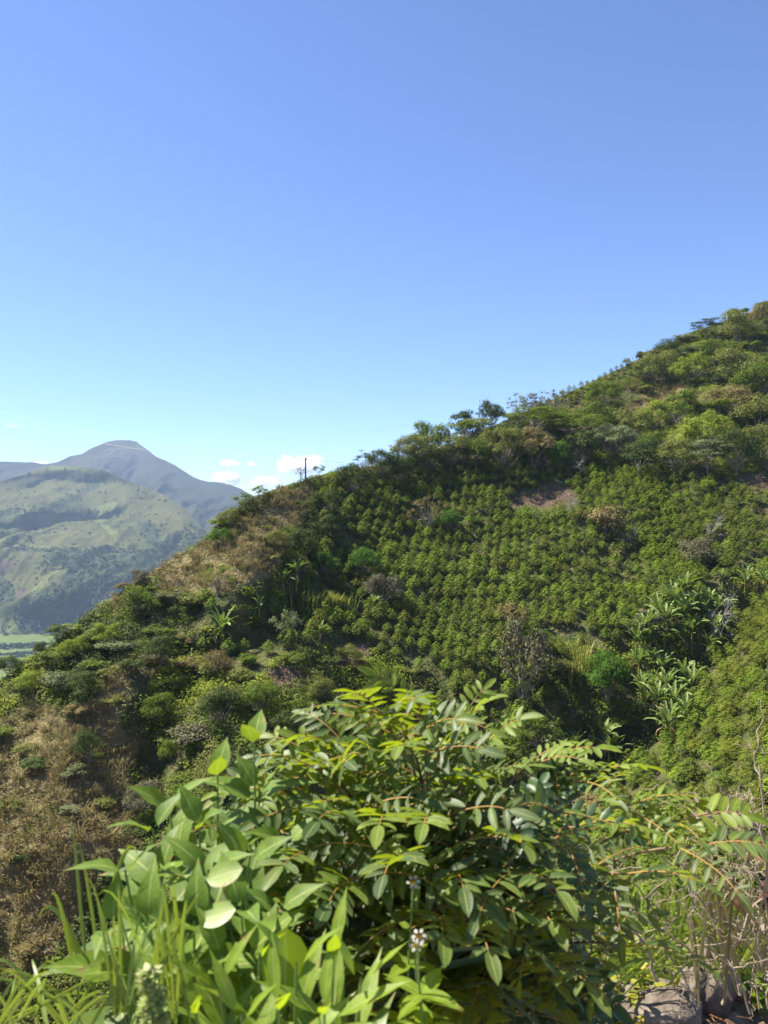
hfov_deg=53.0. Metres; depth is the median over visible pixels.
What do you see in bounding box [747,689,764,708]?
coffee bush
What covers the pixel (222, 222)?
sky
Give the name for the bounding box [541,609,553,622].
coffee bush
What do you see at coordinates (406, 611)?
coffee bush
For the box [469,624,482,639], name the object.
coffee bush
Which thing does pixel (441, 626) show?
coffee bush
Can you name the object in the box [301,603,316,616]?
coffee bush
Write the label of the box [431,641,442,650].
coffee bush
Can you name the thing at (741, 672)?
coffee bush
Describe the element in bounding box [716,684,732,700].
coffee bush
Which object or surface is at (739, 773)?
coffee bush
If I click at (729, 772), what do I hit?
coffee bush
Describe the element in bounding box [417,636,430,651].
coffee bush
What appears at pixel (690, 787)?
coffee bush
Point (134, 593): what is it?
spur tree
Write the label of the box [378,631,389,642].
coffee bush
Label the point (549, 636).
coffee bush
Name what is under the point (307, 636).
coffee bush
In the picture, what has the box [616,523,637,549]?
bare tree
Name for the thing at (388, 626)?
coffee bush
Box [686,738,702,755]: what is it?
coffee bush
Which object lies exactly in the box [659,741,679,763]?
coffee bush
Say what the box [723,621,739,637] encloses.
coffee bush
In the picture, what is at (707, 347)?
slope tree
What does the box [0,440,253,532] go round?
mountain peak
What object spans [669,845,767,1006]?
dead grass
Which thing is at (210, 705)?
spur tree
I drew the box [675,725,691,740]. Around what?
coffee bush
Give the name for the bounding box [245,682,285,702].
shrub
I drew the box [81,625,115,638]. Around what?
shrub
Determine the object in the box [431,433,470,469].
belt tree
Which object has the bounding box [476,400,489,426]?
ridge tree
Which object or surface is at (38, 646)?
spur tree
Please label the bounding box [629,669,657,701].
banana plant
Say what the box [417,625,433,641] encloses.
coffee bush
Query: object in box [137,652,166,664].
shrub
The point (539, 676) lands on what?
shrub
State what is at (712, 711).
coffee bush
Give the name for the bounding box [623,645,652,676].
banana plant
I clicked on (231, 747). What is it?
shrub
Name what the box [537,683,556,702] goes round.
coffee bush
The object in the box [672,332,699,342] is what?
shrub
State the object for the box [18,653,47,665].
shrub
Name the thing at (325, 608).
coffee bush
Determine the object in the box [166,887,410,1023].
lance leaf plant
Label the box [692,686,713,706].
coffee bush
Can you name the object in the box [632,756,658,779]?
coffee bush
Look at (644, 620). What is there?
banana plant
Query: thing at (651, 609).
banana plant
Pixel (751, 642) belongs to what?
coffee bush
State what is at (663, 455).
belt tree
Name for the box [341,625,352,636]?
coffee bush
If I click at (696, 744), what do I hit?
coffee bush
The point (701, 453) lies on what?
belt tree
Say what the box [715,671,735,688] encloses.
coffee bush
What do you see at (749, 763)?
coffee bush
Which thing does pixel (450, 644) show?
coffee bush
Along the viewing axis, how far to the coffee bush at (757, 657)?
81.70 m
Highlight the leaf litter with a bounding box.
[529,938,767,1023]
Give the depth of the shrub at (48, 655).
74.88 m
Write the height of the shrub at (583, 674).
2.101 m
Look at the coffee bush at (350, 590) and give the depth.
95.88 m
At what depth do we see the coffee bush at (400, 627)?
91.02 m
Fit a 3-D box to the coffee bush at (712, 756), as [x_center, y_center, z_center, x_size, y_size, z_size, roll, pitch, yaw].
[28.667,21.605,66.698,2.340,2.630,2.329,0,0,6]
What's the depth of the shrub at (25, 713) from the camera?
69.98 m
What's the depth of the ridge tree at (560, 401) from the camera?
149.75 m
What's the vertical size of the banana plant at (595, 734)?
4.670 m
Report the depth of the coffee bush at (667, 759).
73.23 m
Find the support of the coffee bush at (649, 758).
on the hillside
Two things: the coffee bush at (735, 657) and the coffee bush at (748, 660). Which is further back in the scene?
the coffee bush at (735, 657)
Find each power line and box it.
[1,412,294,458]
[1,419,260,458]
[53,424,411,451]
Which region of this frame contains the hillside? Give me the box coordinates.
[0,312,767,1023]
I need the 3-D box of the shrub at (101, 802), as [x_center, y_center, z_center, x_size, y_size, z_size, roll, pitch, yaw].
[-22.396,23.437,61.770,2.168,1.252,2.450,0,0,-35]
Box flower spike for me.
[134,962,168,1023]
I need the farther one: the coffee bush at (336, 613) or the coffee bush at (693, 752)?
the coffee bush at (336, 613)
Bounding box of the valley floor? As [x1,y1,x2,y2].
[0,633,59,679]
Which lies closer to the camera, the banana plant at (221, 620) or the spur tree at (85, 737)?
the spur tree at (85, 737)
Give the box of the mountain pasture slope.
[0,466,206,634]
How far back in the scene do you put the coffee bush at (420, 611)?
94.67 m
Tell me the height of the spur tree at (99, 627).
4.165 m
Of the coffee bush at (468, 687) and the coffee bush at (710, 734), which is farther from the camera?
the coffee bush at (468, 687)
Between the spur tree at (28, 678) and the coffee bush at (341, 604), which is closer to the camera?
the spur tree at (28, 678)
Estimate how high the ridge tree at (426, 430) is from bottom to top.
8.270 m
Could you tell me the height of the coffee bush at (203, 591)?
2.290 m
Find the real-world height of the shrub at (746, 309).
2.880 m
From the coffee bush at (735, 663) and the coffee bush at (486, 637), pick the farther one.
the coffee bush at (486, 637)
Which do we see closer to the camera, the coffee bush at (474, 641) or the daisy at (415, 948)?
the daisy at (415, 948)
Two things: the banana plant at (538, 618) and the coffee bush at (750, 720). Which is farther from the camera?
the banana plant at (538, 618)
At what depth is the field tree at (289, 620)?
81.99 m
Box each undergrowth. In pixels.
[0,310,767,1023]
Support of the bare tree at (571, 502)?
on the hillside
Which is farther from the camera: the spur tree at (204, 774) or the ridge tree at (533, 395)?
the ridge tree at (533, 395)
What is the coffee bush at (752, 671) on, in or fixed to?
on the hillside
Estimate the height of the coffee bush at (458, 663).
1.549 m
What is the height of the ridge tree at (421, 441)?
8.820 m
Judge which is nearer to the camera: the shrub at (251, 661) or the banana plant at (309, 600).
the shrub at (251, 661)
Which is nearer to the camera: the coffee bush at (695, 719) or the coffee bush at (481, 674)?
the coffee bush at (695, 719)
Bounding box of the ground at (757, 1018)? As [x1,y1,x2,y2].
[586,925,767,1023]
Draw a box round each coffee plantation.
[304,363,767,941]
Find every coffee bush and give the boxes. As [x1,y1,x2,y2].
[196,586,211,602]
[196,634,213,650]
[203,596,219,613]
[211,626,228,645]
[220,637,238,655]
[237,638,250,651]
[249,615,264,631]
[261,640,273,654]
[265,618,277,631]
[268,601,286,617]
[277,626,298,648]
[278,615,292,631]
[281,608,296,623]
[291,590,308,604]
[296,549,305,558]
[299,612,308,624]
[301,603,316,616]
[301,626,315,644]
[304,617,320,632]
[309,561,318,573]
[309,609,326,624]
[311,552,322,564]
[315,602,331,621]
[316,583,328,594]
[322,624,332,636]
[328,606,345,623]
[328,615,338,628]
[331,599,345,615]
[333,578,345,591]
[341,611,355,627]
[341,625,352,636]
[345,586,357,597]
[347,608,359,621]
[349,619,367,638]
[354,616,371,633]
[356,586,368,598]
[360,598,375,613]
[361,608,372,620]
[365,630,375,641]
[370,604,385,622]
[375,599,391,614]
[377,642,386,653]
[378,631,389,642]
[380,589,393,602]
[382,622,391,633]
[383,608,396,623]
[389,631,405,645]
[390,599,402,610]
[391,645,401,659]
[395,621,408,636]
[397,610,410,626]
[399,608,409,619]
[400,595,418,612]
[403,635,416,649]
[406,626,418,638]
[410,607,425,620]
[412,616,422,630]
[414,656,425,666]
[415,600,427,613]
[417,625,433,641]
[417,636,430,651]
[419,618,433,632]
[422,611,436,624]
[424,604,436,614]
[428,647,442,660]
[429,627,445,644]
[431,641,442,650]
[434,623,446,637]
[435,688,448,702]
[436,605,449,620]
[436,617,447,628]
[438,657,453,672]
[440,646,453,659]
[442,628,460,643]
[442,639,454,650]
[446,621,459,635]
[447,612,461,624]
[449,677,462,692]
[450,669,465,684]
[452,644,468,660]
[453,658,462,668]
[454,632,471,649]
[459,609,474,625]
[459,681,478,700]
[460,620,472,633]
[463,668,476,685]
[464,648,481,668]
[467,637,479,648]
[467,645,477,655]
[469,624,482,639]
[470,617,482,629]
[471,606,484,619]
[476,640,491,656]
[476,707,487,719]
[477,655,490,667]
[477,670,488,682]
[478,633,490,645]
[480,609,495,624]
[481,621,493,635]
[483,605,495,618]
[487,708,499,725]
[489,655,502,670]
[490,626,504,641]
[490,637,504,657]
[490,690,501,704]
[492,608,507,623]
[495,621,505,633]
[500,669,516,684]
[500,707,515,720]
[501,678,516,698]
[504,656,514,665]
[512,697,530,713]
[515,654,526,663]
[515,663,529,678]
[517,681,527,693]
[519,625,531,636]
[527,618,540,633]
[527,694,540,707]
[528,611,543,624]
[530,626,538,639]
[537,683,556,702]
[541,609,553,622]
[541,629,554,644]
[543,637,555,653]
[550,614,562,626]
[551,635,563,647]
[551,640,568,657]
[552,608,564,621]
[554,715,567,728]
[563,610,578,625]
[576,631,587,641]
[586,611,598,622]
[586,615,600,631]
[596,607,610,621]
[597,616,610,628]
[599,627,612,640]
[607,615,624,630]
[611,628,622,640]
[618,748,636,769]
[621,616,632,629]
[629,757,653,780]
[631,746,646,763]
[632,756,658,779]
[639,750,650,757]
[645,757,657,770]
[647,752,661,765]
[655,740,671,758]
[656,728,675,744]
[658,751,677,769]
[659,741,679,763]
[667,768,682,784]
[668,763,691,787]
[669,713,682,735]
[670,753,684,766]
[673,736,691,754]
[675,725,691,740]
[676,719,694,736]
[676,733,690,748]
[676,758,703,780]
[677,709,697,729]
[677,760,704,783]
[677,781,704,803]
[686,709,704,728]
[686,727,700,739]
[686,736,707,758]
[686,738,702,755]
[688,686,707,703]
[689,697,710,716]
[690,785,710,800]
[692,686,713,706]
[693,689,713,706]
[697,671,710,684]
[697,732,712,742]
[697,742,713,759]
[698,675,717,692]
[698,737,712,756]
[700,716,721,739]
[701,692,721,714]
[701,717,716,732]
[701,747,723,772]
[703,642,724,661]
[704,777,731,796]
[705,704,721,719]
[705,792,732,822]
[706,733,719,746]
[707,771,721,787]
[709,651,725,666]
[710,667,724,685]
[710,739,721,752]
[710,753,730,772]
[713,668,733,686]
[713,696,731,716]
[713,710,737,731]
[715,633,731,649]
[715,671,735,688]
[715,744,728,757]
[715,768,730,785]
[716,627,727,641]
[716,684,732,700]
[716,733,738,751]
[717,658,728,670]
[717,737,742,762]
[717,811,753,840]
[718,698,740,720]
[718,721,733,737]
[721,641,732,653]
[721,660,732,670]
[721,684,738,698]
[721,764,738,784]
[722,685,746,706]
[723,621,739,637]
[723,659,735,670]
[725,645,738,655]
[726,716,748,736]
[727,652,746,668]
[727,735,751,758]
[728,628,740,642]
[728,662,742,673]
[728,663,750,686]
[728,765,750,788]
[729,698,742,712]
[732,632,749,649]
[733,615,749,628]
[735,675,748,691]
[736,766,762,791]
[737,619,753,633]
[737,637,753,653]
[737,747,756,768]
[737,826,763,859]
[738,695,758,714]
[738,747,766,773]
[741,622,756,637]
[741,655,762,673]
[742,605,759,622]
[742,712,760,734]
[743,639,756,653]
[743,777,767,811]
[744,664,765,679]
[744,679,759,693]
[745,608,761,626]
[745,625,758,639]
[746,673,763,690]
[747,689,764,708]
[748,691,767,713]
[748,711,762,726]
[748,731,763,746]
[749,650,765,668]
[750,712,767,735]
[750,803,767,830]
[751,614,766,629]
[751,641,767,660]
[752,639,767,654]
[752,737,767,755]
[754,598,767,613]
[754,630,764,640]
[754,631,766,643]
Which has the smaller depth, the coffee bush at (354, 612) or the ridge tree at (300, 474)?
the coffee bush at (354, 612)
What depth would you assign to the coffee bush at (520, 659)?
89.24 m
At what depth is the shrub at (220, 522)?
94.11 m
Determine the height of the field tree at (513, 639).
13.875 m
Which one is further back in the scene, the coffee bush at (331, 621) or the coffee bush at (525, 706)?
the coffee bush at (331, 621)
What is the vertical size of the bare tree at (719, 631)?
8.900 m
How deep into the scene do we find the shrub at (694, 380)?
161.09 m
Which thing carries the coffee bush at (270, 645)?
on the hillside
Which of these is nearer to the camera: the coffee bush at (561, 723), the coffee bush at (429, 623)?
the coffee bush at (561, 723)
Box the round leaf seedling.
[204,860,308,1020]
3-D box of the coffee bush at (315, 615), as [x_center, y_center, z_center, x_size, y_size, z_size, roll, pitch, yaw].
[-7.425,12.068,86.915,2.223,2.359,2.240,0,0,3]
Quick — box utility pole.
[302,457,308,482]
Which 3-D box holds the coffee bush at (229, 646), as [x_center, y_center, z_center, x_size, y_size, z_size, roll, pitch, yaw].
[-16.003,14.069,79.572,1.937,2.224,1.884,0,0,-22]
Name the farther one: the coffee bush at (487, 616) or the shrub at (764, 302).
the shrub at (764, 302)
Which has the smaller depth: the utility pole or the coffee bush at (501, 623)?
the coffee bush at (501, 623)
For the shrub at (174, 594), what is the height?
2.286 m
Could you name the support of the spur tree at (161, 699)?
on the hillside
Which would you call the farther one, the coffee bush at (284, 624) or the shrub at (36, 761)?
the coffee bush at (284, 624)
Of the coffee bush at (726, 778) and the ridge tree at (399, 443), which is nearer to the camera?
the coffee bush at (726, 778)
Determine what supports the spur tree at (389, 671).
on the hillside
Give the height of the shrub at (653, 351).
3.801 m
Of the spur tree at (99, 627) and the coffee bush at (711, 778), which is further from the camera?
the spur tree at (99, 627)
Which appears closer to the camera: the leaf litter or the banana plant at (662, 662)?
the leaf litter
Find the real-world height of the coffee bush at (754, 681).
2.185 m
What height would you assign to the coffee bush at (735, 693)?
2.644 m
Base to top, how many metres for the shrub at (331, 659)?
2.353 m
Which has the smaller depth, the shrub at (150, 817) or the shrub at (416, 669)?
the shrub at (150, 817)
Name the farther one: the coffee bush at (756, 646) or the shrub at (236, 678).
the coffee bush at (756, 646)
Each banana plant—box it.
[201,606,236,648]
[250,592,265,620]
[275,567,294,594]
[286,558,308,593]
[289,628,303,647]
[300,597,311,615]
[312,620,329,641]
[365,594,380,614]
[532,612,546,628]
[563,728,584,759]
[571,737,593,770]
[582,737,609,774]
[586,729,623,776]
[587,721,610,760]
[592,718,621,764]
[608,734,630,762]
[622,621,655,664]
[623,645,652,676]
[624,613,657,653]
[629,625,668,667]
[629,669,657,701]
[631,609,664,647]
[634,607,656,627]
[634,683,653,715]
[637,643,663,680]
[639,680,676,724]
[642,670,673,701]
[643,700,684,740]
[645,592,669,614]
[645,650,675,686]
[646,602,682,647]
[647,666,685,704]
[649,597,673,632]
[651,579,684,603]
[655,583,690,624]
[656,680,694,722]
[656,698,687,733]
[666,677,692,710]
[667,571,702,614]
[668,596,699,640]
[668,621,695,654]
[669,657,703,684]
[670,588,705,621]
[672,691,699,715]
[674,663,713,697]
[679,612,712,657]
[688,586,710,615]
[690,596,706,617]
[692,613,712,643]
[694,628,721,657]
[697,586,715,621]
[698,596,722,632]
[705,610,733,647]
[708,592,738,634]
[711,568,728,591]
[728,564,754,599]
[753,566,767,590]
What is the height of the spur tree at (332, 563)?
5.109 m
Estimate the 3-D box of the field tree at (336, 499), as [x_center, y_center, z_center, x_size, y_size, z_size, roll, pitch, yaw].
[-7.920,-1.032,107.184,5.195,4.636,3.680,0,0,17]
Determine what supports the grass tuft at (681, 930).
on the ground at (757, 1018)
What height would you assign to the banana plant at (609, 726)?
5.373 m
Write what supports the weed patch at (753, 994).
on the ground at (757, 1018)
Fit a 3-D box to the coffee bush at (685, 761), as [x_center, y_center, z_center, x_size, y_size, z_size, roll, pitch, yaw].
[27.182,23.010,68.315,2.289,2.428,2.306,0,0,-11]
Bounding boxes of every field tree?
[268,606,303,643]
[310,489,343,513]
[346,546,382,580]
[362,573,403,606]
[404,495,446,531]
[433,509,461,532]
[491,610,560,713]
[495,598,532,628]
[512,709,566,755]
[520,625,555,674]
[525,724,567,759]
[582,503,628,538]
[583,649,631,708]
[628,605,671,636]
[677,535,720,563]
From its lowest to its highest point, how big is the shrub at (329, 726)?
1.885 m
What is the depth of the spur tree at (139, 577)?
87.88 m
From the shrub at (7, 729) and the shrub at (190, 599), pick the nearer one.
the shrub at (7, 729)
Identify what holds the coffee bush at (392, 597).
on the hillside
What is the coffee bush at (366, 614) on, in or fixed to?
on the hillside
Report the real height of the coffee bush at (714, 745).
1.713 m
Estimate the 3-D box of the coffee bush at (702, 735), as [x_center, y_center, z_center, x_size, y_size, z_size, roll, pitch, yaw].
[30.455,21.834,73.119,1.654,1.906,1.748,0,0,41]
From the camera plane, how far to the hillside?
87.14 m
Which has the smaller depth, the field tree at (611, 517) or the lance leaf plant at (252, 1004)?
the lance leaf plant at (252, 1004)
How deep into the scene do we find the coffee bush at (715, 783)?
60.72 m
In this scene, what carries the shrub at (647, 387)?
on the hillside
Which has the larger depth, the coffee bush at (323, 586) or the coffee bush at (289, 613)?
the coffee bush at (323, 586)
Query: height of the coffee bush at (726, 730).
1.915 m
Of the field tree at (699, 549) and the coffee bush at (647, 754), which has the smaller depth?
the coffee bush at (647, 754)
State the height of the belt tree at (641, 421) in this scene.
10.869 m
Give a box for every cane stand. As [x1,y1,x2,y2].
[288,589,359,619]
[567,638,595,690]
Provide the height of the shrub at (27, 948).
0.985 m
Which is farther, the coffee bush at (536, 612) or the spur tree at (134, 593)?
the coffee bush at (536, 612)
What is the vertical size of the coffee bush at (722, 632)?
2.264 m
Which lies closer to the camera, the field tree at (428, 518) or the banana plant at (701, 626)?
the banana plant at (701, 626)
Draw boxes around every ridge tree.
[295,467,304,479]
[330,462,377,491]
[347,449,380,471]
[362,446,402,480]
[388,439,411,460]
[401,434,443,473]
[412,419,449,445]
[447,410,484,439]
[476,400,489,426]
[479,400,505,430]
[506,392,532,426]
[521,390,553,425]
[542,387,572,421]
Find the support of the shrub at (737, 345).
on the hillside
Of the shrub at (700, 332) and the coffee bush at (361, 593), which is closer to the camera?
the coffee bush at (361, 593)
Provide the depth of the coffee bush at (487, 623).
93.21 m
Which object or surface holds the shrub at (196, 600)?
on the hillside
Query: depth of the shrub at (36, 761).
62.75 m
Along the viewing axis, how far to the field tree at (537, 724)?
80.09 m
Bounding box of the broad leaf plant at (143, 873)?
[41,709,370,1023]
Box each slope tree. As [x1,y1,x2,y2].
[583,379,626,405]
[631,348,681,384]
[633,399,680,431]
[660,386,710,421]
[668,351,713,384]
[690,336,743,365]
[703,383,760,416]
[705,345,767,380]
[726,357,767,396]
[726,392,767,429]
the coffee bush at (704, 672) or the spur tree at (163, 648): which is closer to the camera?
the spur tree at (163, 648)
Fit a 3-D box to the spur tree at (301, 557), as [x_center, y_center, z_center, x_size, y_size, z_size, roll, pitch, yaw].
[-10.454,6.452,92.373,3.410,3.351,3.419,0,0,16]
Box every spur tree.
[0,655,25,673]
[13,670,41,694]
[32,641,47,654]
[36,670,72,694]
[43,623,71,645]
[56,635,91,659]
[65,670,98,699]
[66,728,105,763]
[91,622,123,641]
[116,584,163,617]
[121,777,166,814]
[130,569,152,586]
[140,692,176,721]
[143,632,175,671]
[157,732,201,768]
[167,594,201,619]
[194,755,232,788]
[196,683,250,722]
[199,648,235,677]
[200,563,235,596]
[206,528,233,546]
[215,507,242,526]
[232,492,258,507]
[238,679,281,712]
[250,484,267,497]
[264,530,292,551]
[266,709,309,731]
[285,527,320,555]
[286,552,311,574]
[305,674,337,701]
[310,512,341,535]
[310,550,342,575]
[332,643,362,666]
[360,665,407,695]
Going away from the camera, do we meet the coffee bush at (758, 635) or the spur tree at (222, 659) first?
the spur tree at (222, 659)
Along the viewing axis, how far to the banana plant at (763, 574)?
102.05 m
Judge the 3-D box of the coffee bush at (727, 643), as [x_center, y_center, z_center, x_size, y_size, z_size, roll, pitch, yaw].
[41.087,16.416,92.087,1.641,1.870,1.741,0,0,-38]
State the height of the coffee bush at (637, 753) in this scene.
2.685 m
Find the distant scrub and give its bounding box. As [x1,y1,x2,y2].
[0,468,207,635]
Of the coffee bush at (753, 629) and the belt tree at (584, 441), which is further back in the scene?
the belt tree at (584, 441)
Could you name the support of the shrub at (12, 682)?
on the hillside
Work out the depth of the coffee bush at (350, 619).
89.21 m
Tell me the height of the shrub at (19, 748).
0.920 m
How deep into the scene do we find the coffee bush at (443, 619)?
95.52 m
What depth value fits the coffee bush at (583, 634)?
92.95 m
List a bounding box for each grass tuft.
[0,958,117,1023]
[87,875,209,1023]
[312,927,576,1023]
[569,909,707,994]
[650,861,761,980]
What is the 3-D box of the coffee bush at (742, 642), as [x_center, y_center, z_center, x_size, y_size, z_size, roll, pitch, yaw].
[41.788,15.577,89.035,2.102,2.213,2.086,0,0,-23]
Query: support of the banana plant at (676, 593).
on the hillside
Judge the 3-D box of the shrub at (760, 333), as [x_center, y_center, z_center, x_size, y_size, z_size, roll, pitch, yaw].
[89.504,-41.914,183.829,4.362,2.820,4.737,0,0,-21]
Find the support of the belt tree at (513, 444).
on the hillside
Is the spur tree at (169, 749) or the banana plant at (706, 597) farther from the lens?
the banana plant at (706, 597)
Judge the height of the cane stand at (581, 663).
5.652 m
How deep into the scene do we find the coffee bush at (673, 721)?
79.16 m
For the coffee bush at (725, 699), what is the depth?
76.42 m
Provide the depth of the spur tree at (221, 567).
83.85 m
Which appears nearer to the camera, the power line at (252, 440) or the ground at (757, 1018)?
the ground at (757, 1018)
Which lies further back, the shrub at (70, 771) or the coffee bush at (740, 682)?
the coffee bush at (740, 682)
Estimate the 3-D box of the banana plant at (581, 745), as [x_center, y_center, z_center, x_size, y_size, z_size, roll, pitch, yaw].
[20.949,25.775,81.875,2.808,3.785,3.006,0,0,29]
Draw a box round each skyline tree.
[622,358,631,366]
[635,351,644,358]
[651,337,684,352]
[690,317,725,334]
[708,306,767,343]
[746,304,767,331]
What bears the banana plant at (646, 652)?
on the hillside
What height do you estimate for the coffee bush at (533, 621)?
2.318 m
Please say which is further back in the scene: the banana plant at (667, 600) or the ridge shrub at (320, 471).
the ridge shrub at (320, 471)
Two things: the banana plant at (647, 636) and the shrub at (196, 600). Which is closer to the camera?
the shrub at (196, 600)
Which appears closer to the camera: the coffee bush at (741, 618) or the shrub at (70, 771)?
the shrub at (70, 771)
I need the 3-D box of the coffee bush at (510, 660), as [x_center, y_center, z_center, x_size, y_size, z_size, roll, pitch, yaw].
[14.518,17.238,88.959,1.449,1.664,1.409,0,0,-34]
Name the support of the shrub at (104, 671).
on the hillside
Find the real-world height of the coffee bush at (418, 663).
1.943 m
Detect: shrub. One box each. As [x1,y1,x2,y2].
[0,723,16,737]
[0,796,24,809]
[0,957,6,971]
[3,676,23,688]
[6,854,31,862]
[12,743,36,752]
[15,936,47,956]
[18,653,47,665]
[18,756,47,769]
[20,710,34,715]
[37,647,80,664]
[45,622,84,634]
[55,805,80,814]
[60,703,92,716]
[60,762,90,777]
[78,658,106,669]
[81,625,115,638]
[87,752,104,757]
[92,794,116,808]
[93,637,133,653]
[93,665,129,680]
[97,695,123,706]
[112,582,130,589]
[115,657,147,671]
[120,820,151,835]
[129,604,151,609]
[133,584,155,590]
[133,807,155,823]
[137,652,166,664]
[141,623,178,635]
[145,726,174,741]
[153,589,187,603]
[157,587,190,604]
[161,677,193,689]
[162,675,194,683]
[164,780,209,799]
[165,634,194,644]
[165,719,214,746]
[166,635,193,645]
[167,768,197,782]
[172,653,213,669]
[173,725,205,745]
[175,592,206,604]
[179,597,203,604]
[182,656,206,670]
[189,660,767,1023]
[195,661,233,676]
[204,743,246,766]
[206,517,234,524]
[207,686,240,705]
[224,666,256,680]
[225,673,245,681]
[236,652,261,665]
[236,702,261,709]
[237,507,253,514]
[245,659,256,664]
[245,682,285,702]
[262,554,279,561]
[271,543,286,549]
[276,698,318,715]
[277,649,304,664]
[312,653,343,670]
[313,464,325,475]
[313,722,339,732]
[322,708,344,721]
[343,694,368,702]
[344,659,369,668]
[398,726,422,736]
[400,665,424,677]
[518,397,543,408]
[530,671,554,683]
[542,658,577,674]
[554,702,594,717]
[563,827,588,845]
[570,668,590,680]
[572,791,608,809]
[577,709,767,1023]
[597,753,623,766]
[603,449,629,463]
[609,716,633,728]
[635,370,657,379]
[636,349,662,356]
[638,384,655,391]
[658,349,681,359]
[664,400,678,414]
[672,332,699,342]
[681,342,703,351]
[687,377,706,383]
[694,327,718,339]
[703,397,733,411]
[704,385,734,396]
[710,376,731,381]
[716,343,740,350]
[727,307,749,312]
[738,382,765,392]
[739,340,761,348]
[746,457,767,470]
[748,331,767,339]
[751,299,767,309]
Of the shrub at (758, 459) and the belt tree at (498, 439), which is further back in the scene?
the belt tree at (498, 439)
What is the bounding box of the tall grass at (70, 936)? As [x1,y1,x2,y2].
[37,823,138,995]
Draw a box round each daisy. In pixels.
[369,876,448,1022]
[384,929,463,1023]
[385,938,462,1023]
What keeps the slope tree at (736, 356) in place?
on the hillside
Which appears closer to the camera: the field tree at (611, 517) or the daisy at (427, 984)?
the daisy at (427, 984)
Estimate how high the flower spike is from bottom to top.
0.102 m
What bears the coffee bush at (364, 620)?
on the hillside
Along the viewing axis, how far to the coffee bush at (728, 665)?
86.79 m
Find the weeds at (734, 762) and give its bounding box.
[188,372,767,933]
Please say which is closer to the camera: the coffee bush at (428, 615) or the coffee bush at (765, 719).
the coffee bush at (765, 719)
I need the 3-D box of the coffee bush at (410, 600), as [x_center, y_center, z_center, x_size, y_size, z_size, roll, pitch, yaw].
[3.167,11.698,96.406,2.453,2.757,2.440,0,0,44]
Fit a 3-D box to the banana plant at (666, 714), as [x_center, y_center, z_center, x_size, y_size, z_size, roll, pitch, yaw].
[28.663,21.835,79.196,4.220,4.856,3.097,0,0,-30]
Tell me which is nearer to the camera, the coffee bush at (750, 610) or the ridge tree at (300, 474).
the coffee bush at (750, 610)
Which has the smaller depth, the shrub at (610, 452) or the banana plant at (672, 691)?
the banana plant at (672, 691)
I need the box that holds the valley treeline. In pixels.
[0,641,52,664]
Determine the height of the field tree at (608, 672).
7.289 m
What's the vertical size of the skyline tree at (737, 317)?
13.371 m
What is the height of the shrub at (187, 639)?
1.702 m
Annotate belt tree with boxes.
[386,453,416,482]
[388,434,418,457]
[409,446,444,474]
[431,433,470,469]
[446,417,496,443]
[449,437,476,464]
[456,435,494,468]
[476,427,530,471]
[476,428,506,455]
[499,426,523,455]
[502,405,564,432]
[514,424,556,467]
[525,435,571,468]
[535,411,615,441]
[554,427,602,464]
[571,399,620,433]
[592,422,639,463]
[610,406,658,443]
[620,437,662,476]
[634,430,669,462]
[650,436,699,476]
[672,409,738,453]
[683,439,735,477]
[705,427,766,473]
[732,422,767,467]
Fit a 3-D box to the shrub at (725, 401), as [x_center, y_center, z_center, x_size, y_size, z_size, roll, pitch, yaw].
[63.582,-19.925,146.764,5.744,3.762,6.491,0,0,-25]
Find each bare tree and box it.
[561,491,581,512]
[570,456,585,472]
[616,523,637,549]
[702,511,726,539]
[703,584,739,648]
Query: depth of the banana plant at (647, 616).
93.90 m
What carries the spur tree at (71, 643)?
on the hillside
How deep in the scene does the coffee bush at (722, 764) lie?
65.61 m
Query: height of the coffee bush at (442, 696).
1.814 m
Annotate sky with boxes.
[0,0,767,495]
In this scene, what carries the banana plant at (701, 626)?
on the hillside
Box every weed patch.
[579,927,678,1023]
[669,916,767,1014]
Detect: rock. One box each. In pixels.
[605,978,702,1023]
[658,937,737,1018]
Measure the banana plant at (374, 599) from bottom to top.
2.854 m
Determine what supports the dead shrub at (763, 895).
on the ground at (757, 1018)
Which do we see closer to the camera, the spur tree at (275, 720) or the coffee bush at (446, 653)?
the spur tree at (275, 720)
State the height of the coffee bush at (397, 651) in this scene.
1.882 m
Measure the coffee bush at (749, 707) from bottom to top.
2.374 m
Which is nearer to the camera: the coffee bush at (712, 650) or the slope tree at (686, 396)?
the coffee bush at (712, 650)
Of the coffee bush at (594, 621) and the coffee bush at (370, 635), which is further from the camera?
the coffee bush at (594, 621)
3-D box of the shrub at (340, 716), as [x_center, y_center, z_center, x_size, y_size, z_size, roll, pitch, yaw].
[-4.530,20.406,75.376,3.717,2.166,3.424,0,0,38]
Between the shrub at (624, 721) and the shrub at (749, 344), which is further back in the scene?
the shrub at (749, 344)
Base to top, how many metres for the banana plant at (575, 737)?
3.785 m
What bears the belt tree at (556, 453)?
on the hillside
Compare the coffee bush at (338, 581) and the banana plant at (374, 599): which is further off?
the coffee bush at (338, 581)
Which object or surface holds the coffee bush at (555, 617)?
on the hillside
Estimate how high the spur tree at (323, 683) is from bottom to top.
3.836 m
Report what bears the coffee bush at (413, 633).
on the hillside
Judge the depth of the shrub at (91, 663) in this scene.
73.41 m

